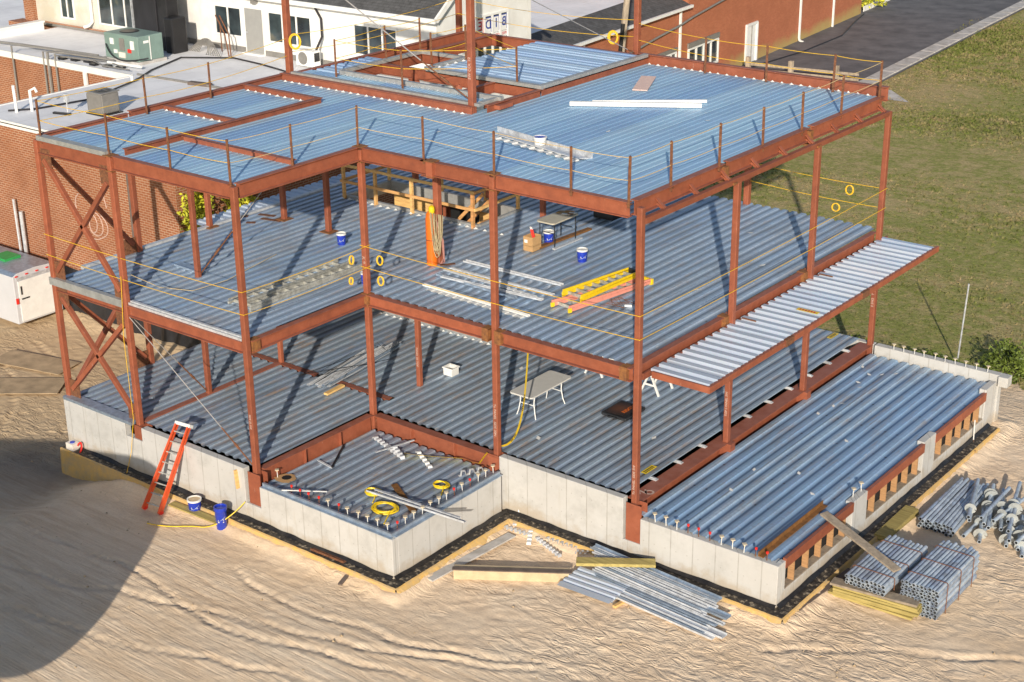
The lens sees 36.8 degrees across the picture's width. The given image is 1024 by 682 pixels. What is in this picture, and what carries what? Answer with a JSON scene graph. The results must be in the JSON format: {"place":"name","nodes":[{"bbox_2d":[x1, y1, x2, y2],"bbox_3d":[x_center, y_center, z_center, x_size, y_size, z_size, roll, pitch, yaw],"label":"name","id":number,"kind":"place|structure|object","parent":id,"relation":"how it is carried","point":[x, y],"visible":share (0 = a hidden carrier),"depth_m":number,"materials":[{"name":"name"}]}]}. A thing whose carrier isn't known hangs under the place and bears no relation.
{"place":"outdoors","nodes":[
{"label":"outdoors","id":0,"kind":"place"},
{"bbox_2d":[0,309,1023,681],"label":"sand","id":1,"kind":"structure","parent":0,"point":[186,589],"depth_m":35.29,"materials":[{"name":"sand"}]},
{"bbox_2d":[12,199,27,253],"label":"pipe","id":2,"kind":"object","parent":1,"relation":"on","point":[22,230],"visible":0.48,"depth_m":55.63,"materials":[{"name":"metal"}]},
{"bbox_2d":[0,246,62,323],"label":"cargo trailer","id":3,"kind":"object","parent":1,"relation":"on","point":[26,292],"visible":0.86,"depth_m":53.75,"materials":[{"name":"white metal"}]},
{"bbox_2d":[0,378,64,393],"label":"plywood sheet","id":4,"kind":"object","parent":1,"relation":"on","point":[31,385],"visible":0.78,"depth_m":48.91,"materials":[{"name":"wood"}]},
{"bbox_2d":[0,349,79,374],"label":"plywood sheet","id":5,"kind":"object","parent":1,"relation":"on","point":[35,362],"visible":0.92,"depth_m":50.74,"materials":[{"name":"wood"}]},
{"bbox_2d":[141,420,192,514],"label":"step ladder","id":6,"kind":"object","parent":1,"relation":"on","point":[154,482],"visible":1,"depth_m":40.08,"materials":[{"name":"red plastic"}]},
{"bbox_2d":[168,501,215,523],"bbox_3d":[-8.120,4.432,39.653,1.902,0.040,0.240,14,26,33],"label":"plank","id":7,"kind":"object","parent":1,"relation":"on","point":[198,513],"visible":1,"depth_m":39.64,"materials":[{"name":"wood"}]},
{"bbox_2d":[187,495,201,510],"bbox_3d":[-8.206,4.232,39.805,0.389,0.360,0.385,16,27,35],"label":"bucket","id":8,"kind":"object","parent":1,"relation":"on","point":[194,502],"visible":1,"depth_m":39.69,"materials":[{"name":"blue plastic"}]},
{"bbox_2d":[177,188,258,232],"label":"ivy shrub","id":9,"kind":"object","parent":1,"relation":"on","point":[199,201],"visible":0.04,"depth_m":50.10,"materials":[{"name":"green plant"}]},
{"bbox_2d":[213,503,226,529],"bbox_3d":[-7.377,4.468,39.032,0.344,0.620,0.342,16,27,35],"label":"bucket","id":10,"kind":"object","parent":1,"relation":"on","point":[220,510],"visible":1,"depth_m":38.94,"materials":[{"name":"blue plastic"}]},
{"bbox_2d":[428,533,515,581],"bbox_3d":[-0.989,5.251,37.512,0.260,0.050,2.891,19,29,40],"label":"plank","id":11,"kind":"object","parent":1,"relation":"on","point":[473,555],"visible":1,"depth_m":37.52,"materials":[{"name":"wood"}]},
{"bbox_2d":[453,564,568,581],"bbox_3d":[-0.012,5.542,36.692,2.750,0.240,0.280,1,22,5],"label":"form board","id":12,"kind":"object","parent":1,"relation":"on","point":[509,576],"visible":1,"depth_m":36.59,"materials":[{"name":"brown wood"}]},
{"bbox_2d":[452,566,571,573],"bbox_3d":[-0.003,5.441,36.574,2.850,0.025,0.150,1,22,5],"label":"beam timber","id":13,"kind":"object","parent":12,"relation":"on","point":[523,570],"visible":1,"depth_m":36.55,"materials":[{"name":"brown wood"}]},
{"bbox_2d":[33,0,1011,623],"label":"steel framed building","id":14,"kind":"structure","parent":1,"relation":"on","point":[733,406],"depth_m":40.86,"materials":[{"name":"metal"}]},
{"bbox_2d":[228,259,348,303],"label":"extension ladder","id":15,"kind":"object","parent":14,"relation":"on","point":[301,276],"visible":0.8,"depth_m":41.17,"materials":[{"name":"metal"}]},
{"bbox_2d":[289,124,293,165],"bbox_3d":[-5.322,-4.685,37.268,0.100,1.146,0.100,16,27,35],"label":"guard post","id":16,"kind":"object","parent":14,"relation":"attached to","point":[291,148],"visible":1,"depth_m":37.23,"materials":[{"name":"metal"}]},
{"bbox_2d":[229,107,628,157],"bbox_3d":[-1.954,-4.322,34.809,8.429,0.077,4.302,16,27,35],"label":"safety rope","id":17,"kind":"object","parent":16,"relation":"attached to","point":[435,121],"visible":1,"depth_m":36.60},
{"bbox_2d":[230,127,627,180],"bbox_3d":[-1.948,-3.840,35.004,8.429,0.077,4.302,16,27,35],"label":"safety rope","id":18,"kind":"object","parent":16,"relation":"attached to","point":[428,140],"visible":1,"depth_m":36.79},
{"bbox_2d":[247,261,361,311],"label":"extension ladder","id":19,"kind":"object","parent":14,"relation":"on","point":[270,297],"visible":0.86,"depth_m":40.66,"materials":[{"name":"metal"}]},
{"bbox_2d":[301,341,403,387],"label":"stud pile","id":20,"kind":"object","parent":14,"relation":"on","point":[331,380],"visible":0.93,"depth_m":44.33,"materials":[{"name":"silver metal"}]},
{"bbox_2d":[371,501,398,523],"bbox_3d":[-3.006,4.107,37.283,0.660,0.099,1.020,-12,24,-25],"label":"hose coil","id":21,"kind":"object","parent":14,"relation":"on","point":[379,512],"visible":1,"depth_m":37.31,"materials":[{"name":"rubber"}]},
{"bbox_2d":[383,25,386,57],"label":"guard post","id":22,"kind":"object","parent":14,"relation":"attached to","point":[385,42],"visible":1,"depth_m":47.63,"materials":[{"name":"metal"}]},
{"bbox_2d":[293,13,632,68],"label":"safety rope","id":23,"kind":"object","parent":22,"relation":"attached to","point":[441,49],"visible":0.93,"depth_m":47.87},
{"bbox_2d":[297,0,630,50],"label":"safety rope","id":24,"kind":"object","parent":22,"relation":"attached to","point":[444,31],"visible":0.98,"depth_m":47.41,"materials":[{"name":"fabric"}]},
{"bbox_2d":[366,489,465,522],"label":"metal track","id":25,"kind":"structure","parent":14,"relation":"on","point":[448,515],"depth_m":37.30,"materials":[{"name":"metal"}]},
{"bbox_2d":[340,165,519,228],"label":"timber guard rail","id":26,"kind":"object","parent":14,"relation":"on","point":[410,195],"visible":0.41,"depth_m":46.78,"materials":[{"name":"wood"}]},
{"bbox_2d":[425,205,437,265],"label":"orange tank","id":27,"kind":"object","parent":14,"relation":"on","point":[432,259],"visible":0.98,"depth_m":42.10,"materials":[{"name":"metal"}]},
{"bbox_2d":[430,212,442,257],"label":"hose bundle","id":28,"kind":"object","parent":27,"relation":"hanging from","point":[434,237],"visible":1,"depth_m":41.79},
{"bbox_2d":[394,191,500,223],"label":"timber stair","id":29,"kind":"object","parent":14,"relation":"on","point":[404,201],"visible":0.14,"depth_m":49.63,"materials":[{"name":"wood"}]},
{"bbox_2d":[442,363,459,376],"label":"storage bin","id":30,"kind":"object","parent":14,"relation":"on","point":[450,370],"visible":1,"depth_m":44.00,"materials":[{"name":"white plastic"}]},
{"bbox_2d":[46,180,885,340],"bbox_3d":[-0.860,-3.101,43.015,16.300,0.114,17.109,16,27,35],"label":"safety rope","id":31,"kind":"object","parent":14,"relation":"attached to","point":[498,304],"visible":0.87,"depth_m":38.79,"materials":[{"name":"fabric"}]},
{"bbox_2d":[45,164,886,316],"bbox_3d":[-0.867,-3.639,42.798,16.300,0.114,17.109,16,27,35],"label":"safety rope","id":32,"kind":"object","parent":14,"relation":"attached to","point":[495,281],"visible":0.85,"depth_m":38.47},
{"bbox_2d":[427,288,523,318],"bbox_3d":[-0.983,-0.981,39.576,3.316,0.020,0.160,18,28,38],"label":"closure strip","id":33,"kind":"object","parent":14,"relation":"on","point":[472,302],"visible":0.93,"depth_m":39.63,"materials":[{"name":"white plastic"}]},
{"bbox_2d":[422,283,529,316],"bbox_3d":[-0.958,-1.066,39.752,3.674,0.050,0.090,17,28,38],"label":"metal channel","id":34,"kind":"object","parent":14,"relation":"on","point":[501,307],"visible":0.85,"depth_m":39.65,"materials":[{"name":"white metal"}]},
{"bbox_2d":[436,272,517,298],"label":"metal channel","id":35,"kind":"object","parent":14,"relation":"on","point":[505,294],"visible":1,"depth_m":40.51,"materials":[{"name":"silver metal"}]},
{"bbox_2d":[440,275,543,300],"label":"metal channel","id":36,"kind":"object","parent":35,"relation":"on","point":[506,291],"visible":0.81,"depth_m":40.30,"materials":[{"name":"metal"}]},
{"bbox_2d":[449,267,554,295],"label":"metal channel","id":37,"kind":"object","parent":14,"relation":"on","point":[505,281],"visible":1,"depth_m":40.95,"materials":[{"name":"metal"}]},
{"bbox_2d":[463,259,563,285],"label":"metal channel","id":38,"kind":"object","parent":14,"relation":"on","point":[518,273],"visible":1,"depth_m":41.55,"materials":[{"name":"metal"}]},
{"bbox_2d":[501,353,528,446],"bbox_3d":[-0.037,1.449,38.553,1.167,3.040,0.265,18,29,39],"label":"hanging rope","id":39,"kind":"object","parent":14,"relation":"hanging from","point":[512,439],"visible":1,"depth_m":38.20,"materials":[{"name":"yellow"}]},
{"bbox_2d":[523,233,540,251],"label":"cardboard box","id":40,"kind":"object","parent":14,"relation":"on","point":[530,244],"visible":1,"depth_m":43.39,"materials":[{"name":"brown cardboard"}]},
{"bbox_2d":[491,136,578,161],"bbox_3d":[0.527,-4.835,38.642,0.200,0.030,3.218,-18,28,-37],"label":"closure strip","id":41,"kind":"object","parent":14,"relation":"on","point":[540,150],"visible":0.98,"depth_m":38.60,"materials":[{"name":"white plastic"}]},
{"bbox_2d":[510,370,570,419],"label":"folding table","id":42,"kind":"object","parent":14,"relation":"on","point":[547,381],"visible":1,"depth_m":41.50,"materials":[{"name":"white paint"}]},
{"bbox_2d":[495,126,592,158],"bbox_3d":[0.629,-4.999,38.930,0.461,0.140,3.684,-18,28,-36],"label":"sheet metal stack","id":43,"kind":"object","parent":14,"relation":"on","point":[576,154],"visible":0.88,"depth_m":38.72,"materials":[{"name":"metal"}]},
{"bbox_2d":[537,210,577,246],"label":"folding table","id":44,"kind":"object","parent":14,"relation":"on","point":[555,218],"visible":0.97,"depth_m":43.83,"materials":[{"name":"white plastic"}]},
{"bbox_2d":[539,227,591,248],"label":"plank","id":45,"kind":"object","parent":14,"relation":"on","point":[565,237],"visible":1,"depth_m":44.44,"materials":[{"name":"brown wood"}]},
{"bbox_2d":[551,276,653,312],"bbox_3d":[2.411,-1.250,39.918,3.174,0.206,0.664,-18,28,-36],"label":"step ladder","id":46,"kind":"object","parent":14,"relation":"on","point":[621,289],"visible":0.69,"depth_m":39.56,"materials":[{"name":"metal"}]},
{"bbox_2d":[562,267,635,301],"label":"step ladder","id":47,"kind":"object","parent":46,"relation":"on","point":[629,272],"visible":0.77,"depth_m":40.05,"materials":[{"name":"metal"}]},
{"bbox_2d":[601,400,645,421],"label":"tool case","id":48,"kind":"object","parent":14,"relation":"on","point":[621,410],"visible":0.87,"depth_m":41.34,"materials":[{"name":"black plastic"}]},
{"bbox_2d":[570,101,701,107],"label":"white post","id":49,"kind":"object","parent":14,"relation":"on","point":[636,104],"visible":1,"depth_m":42.63,"materials":[{"name":"plastic"}]},
{"bbox_2d":[632,76,655,90],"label":"insulation board","id":50,"kind":"object","parent":14,"relation":"on","point":[643,83],"visible":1,"depth_m":45.05,"materials":[{"name":"plastic"}]},
{"bbox_2d":[592,99,706,102],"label":"white post","id":51,"kind":"object","parent":14,"relation":"on","point":[694,101],"visible":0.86,"depth_m":43.04,"materials":[{"name":"plastic"}]},
{"bbox_2d":[669,140,674,191],"bbox_3d":[3.662,-3.998,35.218,0.100,1.187,0.100,16,27,35],"label":"guard post","id":52,"kind":"object","parent":14,"relation":"attached to","point":[671,163],"visible":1,"depth_m":35.18,"materials":[{"name":"metal"}]},
{"bbox_2d":[631,80,880,180],"bbox_3d":[6.515,-5.388,38.583,0.097,0.088,12.514,16,27,35],"label":"safety rope","id":53,"kind":"object","parent":52,"relation":"attached to","point":[753,133],"visible":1,"depth_m":37.88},
{"bbox_2d":[632,62,881,157],"bbox_3d":[6.509,-5.870,38.388,0.097,0.088,12.514,16,27,35],"label":"safety rope","id":54,"kind":"object","parent":52,"relation":"attached to","point":[751,114],"visible":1,"depth_m":37.56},
{"bbox_2d":[758,500,827,557],"bbox_3d":[6.593,4.379,35.993,0.140,0.120,3.100,16,27,35],"label":"steel angle","id":55,"kind":"object","parent":14,"relation":"on","point":[787,533],"visible":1,"depth_m":35.95,"materials":[{"name":"metal"}]},
{"bbox_2d":[820,511,900,572],"bbox_3d":[8.070,4.644,35.743,0.240,0.467,2.394,-15,26,-31],"label":"plank","id":56,"kind":"object","parent":14,"relation":"on","point":[865,545],"visible":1,"depth_m":35.68,"materials":[{"name":"wood"}]},
{"bbox_2d":[590,543,730,639],"bbox_3d":[3.274,5.794,35.641,4.424,0.380,1.261,18,28,38],"label":"deck sheet pile","id":57,"kind":"object","parent":1,"relation":"on","point":[672,599],"visible":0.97,"depth_m":35.40,"materials":[{"name":"silver metal"}]},
{"bbox_2d":[557,566,629,603],"bbox_3d":[1.960,5.716,36.142,1.544,0.139,1.050,16,27,35],"label":"deck offcut","id":58,"kind":"object","parent":57,"relation":"on","point":[584,581],"visible":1,"depth_m":36.00,"materials":[{"name":"metal"}]},
{"bbox_2d":[576,557,655,567],"bbox_3d":[2.461,5.246,36.492,1.878,0.080,0.300,1,22,4],"label":"plank","id":59,"kind":"object","parent":57,"relation":"on","point":[617,562],"visible":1,"depth_m":36.42,"materials":[{"name":"wood"}]},
{"bbox_2d":[799,568,849,610],"bbox_3d":[7.283,5.810,35.898,0.160,0.100,2.356,18,29,39],"label":"plank","id":60,"kind":"object","parent":1,"relation":"on","point":[828,586],"visible":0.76,"depth_m":35.87,"materials":[{"name":"wood"}]},
{"bbox_2d":[828,577,922,620],"bbox_3d":[8.316,5.900,35.308,2.154,0.365,0.393,13,26,30],"label":"lumber stack","id":61,"kind":"object","parent":1,"relation":"on","point":[900,605],"visible":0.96,"depth_m":35.12,"materials":[{"name":"yellow wood"}]},
{"bbox_2d":[845,535,927,596],"bbox_3d":[8.776,5.205,35.964,1.063,0.316,2.368,16,27,35],"label":"pipe bundle","id":62,"kind":"object","parent":61,"relation":"on","point":[869,572],"visible":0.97,"depth_m":35.67,"materials":[{"name":"metal"}]},
{"bbox_2d":[874,505,918,541],"bbox_3d":[9.642,4.595,38.667,0.430,0.241,1.932,16,27,35],"label":"lumber stack","id":63,"kind":"object","parent":1,"relation":"on","point":[900,519],"visible":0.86,"depth_m":38.54,"materials":[{"name":"wood"}]},
{"bbox_2d":[900,540,979,619],"bbox_3d":[9.931,5.496,35.675,0.981,0.805,2.405,16,27,35],"label":"pipe bundle","id":64,"kind":"object","parent":1,"relation":"on","point":[938,579],"visible":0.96,"depth_m":35.24,"materials":[{"name":"metal"}]},
{"bbox_2d":[962,513,994,537],"bbox_3d":[11.783,4.537,38.800,0.359,0.359,1.932,16,27,35],"label":"helical pile","id":65,"kind":"object","parent":1,"relation":"on","point":[969,530],"visible":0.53,"depth_m":38.44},
{"bbox_2d":[981,483,997,525],"bbox_3d":[12.143,4.141,39.185,0.359,0.370,2.120,8,23,20],"label":"helical pile","id":66,"kind":"object","parent":65,"relation":"on","point":[984,520],"visible":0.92,"depth_m":39.16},
{"bbox_2d":[984,491,998,529],"bbox_3d":[12.158,4.218,39.051,0.359,0.360,2.153,6,23,17],"label":"helical pile","id":67,"kind":"object","parent":65,"relation":"on","point":[993,499],"visible":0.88,"depth_m":39.03,"materials":[{"name":"metal"}]},
{"bbox_2d":[979,486,1010,519],"bbox_3d":[12.239,4.089,38.965,0.100,0.113,1.931,15,27,34],"label":"helical pile","id":68,"kind":"object","parent":67,"relation":"on","point":[995,503],"visible":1,"depth_m":38.87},
{"bbox_2d":[973,507,986,543],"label":"helical pile","id":69,"kind":"object","parent":1,"relation":"on","point":[980,533],"visible":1,"depth_m":38.16,"materials":[{"name":"metal"}]},
{"bbox_2d":[983,498,1020,530],"bbox_3d":[12.391,4.435,38.983,0.382,0.358,2.259,16,27,35],"label":"helical pile","id":70,"kind":"object","parent":1,"relation":"on","point":[993,525],"visible":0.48,"depth_m":38.56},
{"bbox_2d":[994,488,1008,530],"bbox_3d":[12.406,4.260,38.999,0.379,0.379,2.164,6,23,16],"label":"helical pile","id":71,"kind":"object","parent":70,"relation":"on","point":[1001,504],"visible":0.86,"depth_m":38.98,"materials":[{"name":"metal"}]},
{"bbox_2d":[999,514,1014,547],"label":"helical pile","id":72,"kind":"object","parent":1,"relation":"on","point":[1003,536],"visible":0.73,"depth_m":37.89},
{"bbox_2d":[1007,523,1011,542],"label":"helical pile","id":73,"kind":"object","parent":72,"relation":"on","point":[1009,537],"visible":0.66,"depth_m":37.64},
{"bbox_2d":[1006,498,1022,532],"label":"helical pile","id":74,"kind":"object","parent":73,"relation":"on","point":[1017,507],"visible":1,"depth_m":38.29,"materials":[{"name":"metal"}]},
{"bbox_2d":[1012,515,1023,550],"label":"helical pile","id":75,"kind":"object","parent":1,"relation":"on","point":[1018,533],"visible":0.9,"depth_m":38.13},
{"bbox_2d":[618,0,629,51],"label":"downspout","id":76,"kind":"object","parent":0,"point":[624,24],"visible":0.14,"depth_m":67.28,"materials":[{"name":"white metal"}]},
{"bbox_2d":[532,0,1023,389],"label":"lawn","id":77,"kind":"structure","parent":0,"point":[907,155],"depth_m":65.60,"materials":[{"name":"plant"}]},
{"bbox_2d":[0,0,530,270],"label":"brick building","id":78,"kind":"structure","parent":77,"relation":"on","point":[38,38],"depth_m":60.91,"materials":[{"name":"brick"}]},
{"bbox_2d":[59,0,75,19],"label":"window","id":79,"kind":"structure","parent":78,"relation":"in","point":[67,8],"depth_m":70.72,"materials":[{"name":"white paint"}]},
{"bbox_2d":[86,87,122,116],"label":"condenser unit","id":80,"kind":"object","parent":78,"relation":"on","point":[102,97],"visible":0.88,"depth_m":55.09,"materials":[{"name":"grey metal"}]},
{"bbox_2d":[97,0,134,27],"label":"window","id":81,"kind":"structure","parent":78,"relation":"in","point":[116,13],"depth_m":68.67,"materials":[{"name":"white paint"}]},
{"bbox_2d":[103,27,166,64],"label":"rooftop unit","id":82,"kind":"object","parent":78,"relation":"on","point":[130,45],"visible":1,"depth_m":63.55,"materials":[{"name":"green metal"}]},
{"bbox_2d":[8,57,285,110],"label":"roof cable","id":83,"kind":"object","parent":78,"relation":"on","point":[141,76],"visible":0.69,"depth_m":61.86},
{"bbox_2d":[130,0,187,53],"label":"duct chimney","id":84,"kind":"object","parent":78,"relation":"on","point":[165,19],"visible":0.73,"depth_m":65.39,"materials":[{"name":"metal"}]},
{"bbox_2d":[189,38,220,56],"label":"wire mesh","id":85,"kind":"object","parent":78,"relation":"on","point":[207,41],"visible":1,"depth_m":64.90,"materials":[{"name":"metal"}]},
{"bbox_2d":[213,4,242,37],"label":"window","id":86,"kind":"structure","parent":78,"relation":"in","point":[231,16],"depth_m":65.52,"materials":[{"name":"white paint"}]},
{"bbox_2d":[244,8,263,53],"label":"door","id":87,"kind":"structure","parent":78,"relation":"in","point":[253,17],"depth_m":64.64,"materials":[{"name":"metal"}]},
{"bbox_2d":[267,11,312,48],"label":"window","id":88,"kind":"structure","parent":78,"relation":"in","point":[301,24],"depth_m":63.29,"materials":[{"name":"white paint"}]},
{"bbox_2d":[296,48,320,66],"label":"mini split unit","id":89,"kind":"object","parent":78,"relation":"on","point":[308,58],"visible":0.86,"depth_m":62.03,"materials":[{"name":"white paint"}]},
{"bbox_2d":[353,23,397,55],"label":"window","id":90,"kind":"structure","parent":78,"relation":"in","point":[358,29],"depth_m":60.71,"materials":[{"name":"white paint"}]},
{"bbox_2d":[475,9,509,56],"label":"window","id":91,"kind":"structure","parent":78,"relation":"in","point":[479,53],"depth_m":61.08,"materials":[{"name":"white paint"}]},
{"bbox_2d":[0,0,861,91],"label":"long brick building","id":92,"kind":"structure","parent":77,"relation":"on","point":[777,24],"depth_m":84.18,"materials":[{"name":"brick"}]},
{"bbox_2d":[687,37,718,62],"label":"window","id":93,"kind":"structure","parent":92,"relation":"in","point":[713,45],"depth_m":86.14,"materials":[{"name":"white paint"}]},
{"bbox_2d":[747,24,755,61],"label":"door","id":94,"kind":"structure","parent":92,"relation":"in","point":[752,29],"depth_m":91.10,"materials":[{"name":"white paint"}]},
{"bbox_2d":[835,65,839,78],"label":"fence post","id":95,"kind":"object","parent":77,"relation":"on","point":[837,70],"visible":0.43,"depth_m":86.46,"materials":[{"name":"brown wood"}]},
{"bbox_2d":[750,63,858,80],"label":"fence rail","id":96,"kind":"object","parent":95,"relation":"attached to","point":[819,70],"visible":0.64,"depth_m":87.02,"materials":[{"name":"brown wood"}]},
{"bbox_2d":[858,0,1023,83],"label":"kerb","id":97,"kind":"structure","parent":77,"relation":"on","point":[936,47],"depth_m":95.27,"materials":[{"name":"concrete"}]},
{"bbox_2d":[977,338,1023,383],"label":"shrub","id":98,"kind":"object","parent":77,"relation":"on","point":[1015,356],"visible":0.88,"depth_m":47.70,"materials":[{"name":"green plant"}]},
{"bbox_2d":[742,0,1023,83],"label":"road","id":99,"kind":"structure","parent":0,"point":[892,32],"depth_m":98.53,"materials":[{"name":"asphalt"}]},
{"bbox_3d":[11.661,4.397,39.259,0.278,0.091,2.767,16,27,35],"label":"loose pipe","id":100,"kind":"object","parent":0,"visible":0},
{"bbox_2d":[951,488,987,534],"bbox_3d":[11.699,4.318,39.201,0.096,0.091,2.767,14,26,32],"label":"loose pipe","id":101,"kind":"object","parent":100,"relation":"on","point":[964,518],"visible":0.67,"depth_m":38.71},
{"bbox_2d":[949,483,988,530],"bbox_3d":[11.662,4.209,39.217,0.096,0.091,2.846,13,26,31],"label":"loose pipe","id":102,"kind":"object","parent":101,"relation":"on","point":[964,512],"visible":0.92,"depth_m":38.77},
{"bbox_3d":[11.084,4.158,39.618,0.127,0.091,2.777,16,27,35],"label":"loose pipe","id":103,"kind":"object","parent":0,"visible":0},
{"bbox_2d":[921,480,962,522],"bbox_3d":[11.049,4.103,39.500,0.096,0.091,2.632,15,27,34],"label":"loose pipe","id":104,"kind":"object","parent":103,"relation":"on","point":[932,510],"visible":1,"depth_m":39.31,"materials":[{"name":"metal"}]},
{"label":"loose pipe","id":105,"kind":"object","parent":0,"visible":0},
{"bbox_2d":[926,478,968,522],"bbox_3d":[11.209,4.076,39.563,0.096,0.091,2.766,14,26,33],"label":"loose pipe","id":106,"kind":"object","parent":105,"relation":"on","point":[946,501],"visible":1,"depth_m":39.46,"materials":[{"name":"metal"}]},
{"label":"loose pipe","id":107,"kind":"object","parent":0,"visible":0},
{"bbox_2d":[934,480,974,524],"bbox_3d":[11.344,4.127,39.431,0.096,0.091,2.705,14,26,32],"label":"loose pipe","id":108,"kind":"object","parent":107,"relation":"on","point":[952,505],"visible":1,"depth_m":39.30,"materials":[{"name":"metal"}]},
{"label":"loose pipe","id":109,"kind":"object","parent":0,"visible":0},
{"bbox_2d":[938,484,974,526],"bbox_3d":[11.408,4.169,39.327,0.096,0.091,2.673,14,26,33],"label":"loose pipe","id":110,"kind":"object","parent":109,"relation":"on","point":[951,511],"visible":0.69,"depth_m":39.08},
{"bbox_2d":[967,486,978,521],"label":"helical pile","id":111,"kind":"object","parent":110,"relation":"on","point":[969,520],"visible":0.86,"depth_m":38.71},
{"bbox_2d":[965,478,979,518],"bbox_3d":[11.713,3.999,39.216,0.298,0.299,2.132,6,23,17],"label":"helical pile","id":112,"kind":"object","parent":111,"relation":"on","point":[970,508],"visible":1,"depth_m":38.76,"materials":[{"name":"metal"}]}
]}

